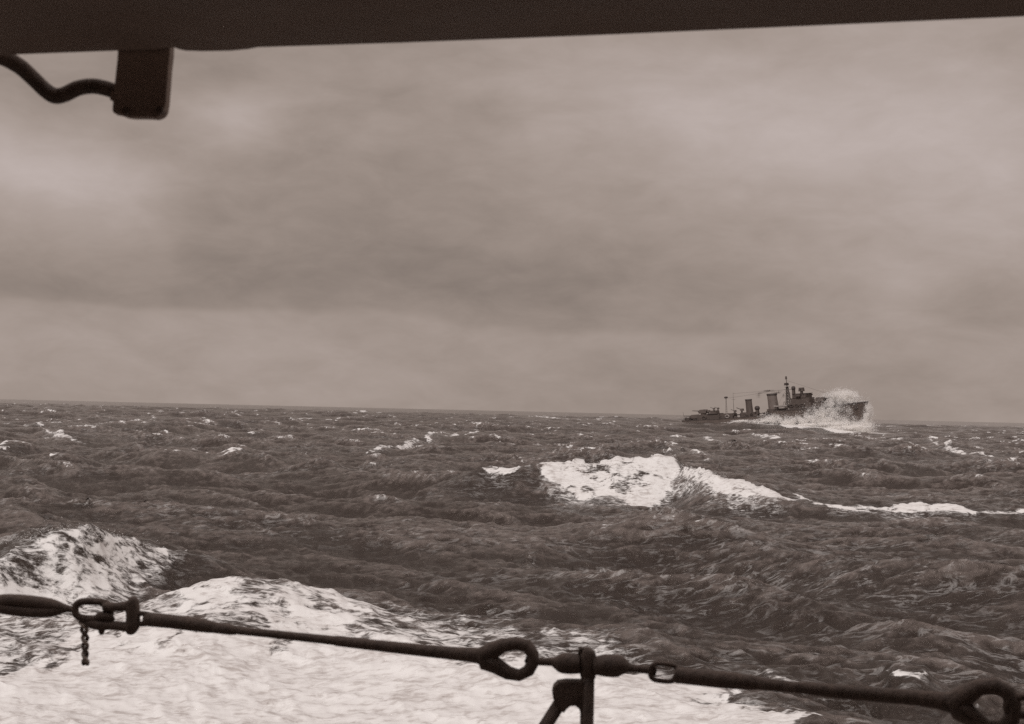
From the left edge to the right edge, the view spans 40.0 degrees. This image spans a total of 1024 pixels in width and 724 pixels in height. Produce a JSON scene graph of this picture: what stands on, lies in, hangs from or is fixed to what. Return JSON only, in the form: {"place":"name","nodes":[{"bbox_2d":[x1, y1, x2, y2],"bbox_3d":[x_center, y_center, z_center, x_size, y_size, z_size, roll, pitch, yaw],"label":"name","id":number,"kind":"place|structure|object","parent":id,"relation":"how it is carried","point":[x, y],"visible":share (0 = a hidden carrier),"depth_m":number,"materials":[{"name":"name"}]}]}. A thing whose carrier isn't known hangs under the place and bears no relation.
{"place":"outdoors","nodes":[
{"label":"outdoors","id":0,"kind":"place"},
{"bbox_2d":[0,399,1023,723],"bbox_3d":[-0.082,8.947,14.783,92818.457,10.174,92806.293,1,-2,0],"label":"sea","id":1,"kind":"structure","parent":0,"point":[886,553],"depth_m":74.71,"materials":[{"name":"liquid"}]},
{"bbox_2d":[4,522,158,548],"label":"breaker spray","id":2,"kind":"object","parent":1,"relation":"on","point":[85,529],"visible":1,"depth_m":61.56,"materials":[{"name":"white liquid"}]},
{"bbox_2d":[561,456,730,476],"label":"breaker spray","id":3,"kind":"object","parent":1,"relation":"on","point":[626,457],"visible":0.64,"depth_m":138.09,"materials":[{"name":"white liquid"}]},
{"bbox_2d":[682,376,868,424],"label":"warship","id":4,"kind":"object","parent":1,"relation":"on","point":[794,406],"visible":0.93,"depth_m":740.84,"materials":[{"name":"grey metal"}]},
{"bbox_2d":[724,384,880,432],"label":"bow spray","id":5,"kind":"object","parent":1,"relation":"on","point":[823,420],"visible":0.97,"depth_m":721.16,"materials":[{"name":"white liquid"}]},
{"bbox_2d":[0,16,1023,422],"label":"sky","id":6,"kind":"structure","parent":0,"point":[682,222],"materials":[{"name":"grey"}]},
{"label":"hull side","id":7,"kind":"structure","parent":0,"visible":0},
{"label":"deck","id":8,"kind":"structure","parent":7,"relation":"on","visible":0},
{"bbox_2d":[539,646,629,723],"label":"stanchion","id":9,"kind":"object","parent":8,"relation":"on","point":[587,664],"visible":1,"depth_m":2.04,"materials":[{"name":"paint"}]},
{"bbox_2d":[142,612,538,680],"bbox_3d":[-0.267,0.431,2.136,0.629,0.070,0.033,1,-2,13],"label":"served wire","id":10,"kind":"object","parent":9,"relation":"attached to","point":[486,657],"visible":1,"depth_m":2.11,"materials":[{"name":"paint"}]},
{"bbox_2d":[82,596,148,634],"bbox_3d":[-0.625,0.398,2.209,0.118,0.064,0.023,1,-2,9],"label":"shackle","id":11,"kind":"object","parent":10,"relation":"attached to","point":[104,619],"visible":1,"depth_m":2.20,"materials":[{"name":"paint"}]},
{"bbox_2d":[71,598,113,621],"bbox_3d":[-0.661,0.391,2.218,0.068,0.040,0.013,1,-2,0],"label":"chain link","id":12,"kind":"object","parent":11,"relation":"attached to","point":[76,605],"visible":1,"depth_m":2.21,"materials":[{"name":"paint"}]},
{"bbox_2d":[0,594,71,617],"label":"turnbuckle","id":13,"kind":"object","parent":12,"relation":"attached to","point":[22,605],"visible":1,"depth_m":2.23,"materials":[{"name":"paint"}]},
{"bbox_2d":[78,621,89,665],"bbox_3d":[-0.676,0.444,2.221,0.019,0.072,0.017,1,-2,0],"label":"short hanging chain","id":14,"kind":"object","parent":12,"relation":"hanging from","point":[85,648],"visible":1,"depth_m":2.22,"materials":[{"name":"black metal"}]},
{"bbox_2d":[524,656,553,665],"bbox_3d":[0.042,0.440,2.065,0.049,0.016,0.014,1,-2,13],"label":"shackle","id":15,"kind":"object","parent":9,"relation":"attached to","point":[544,661],"visible":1,"depth_m":2.06,"materials":[{"name":"paint"}]},
{"bbox_2d":[628,663,656,675],"bbox_3d":[0.185,0.444,2.031,0.049,0.017,0.014,1,-2,14],"label":"shackle","id":16,"kind":"object","parent":9,"relation":"attached to","point":[634,668],"visible":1,"depth_m":2.03,"materials":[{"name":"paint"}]},
{"bbox_2d":[648,661,678,683],"bbox_3d":[0.218,0.447,2.023,0.046,0.032,0.008,1,-2,0],"label":"chain link","id":17,"kind":"object","parent":16,"relation":"attached to","point":[656,679],"visible":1,"depth_m":2.02,"materials":[{"name":"paint"}]},
{"bbox_2d":[672,667,1021,723],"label":"served wire","id":18,"kind":"object","parent":17,"relation":"attached to","point":[956,703],"visible":1,"depth_m":1.94,"materials":[{"name":"paint"}]},
{"bbox_2d":[1002,693,1023,718],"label":"shackle","id":19,"kind":"object","parent":18,"relation":"attached to","point":[1005,705],"visible":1,"depth_m":1.90,"materials":[{"name":"paint"}]},
{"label":"bulkhead","id":20,"kind":"structure","parent":8,"relation":"on","visible":0},
{"bbox_2d":[0,0,1023,54],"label":"overhead deck","id":21,"kind":"structure","parent":20,"relation":"attached to","point":[43,26],"depth_m":1.48,"materials":[{"name":"paint"}]},
{"bbox_2d":[110,48,173,119],"bbox_3d":[-0.418,-0.319,1.588,0.068,0.088,0.030,1,-2,0],"label":"hanging fitting","id":22,"kind":"object","parent":21,"relation":"hanging from","point":[142,88],"visible":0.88,"depth_m":1.58,"materials":[{"name":"paint"}]},
{"bbox_2d":[0,55,114,103],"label":"bent cable","id":23,"kind":"object","parent":22,"relation":"attached to","point":[33,78],"visible":0.97,"depth_m":1.59,"materials":[{"name":"paint"}]}
]}

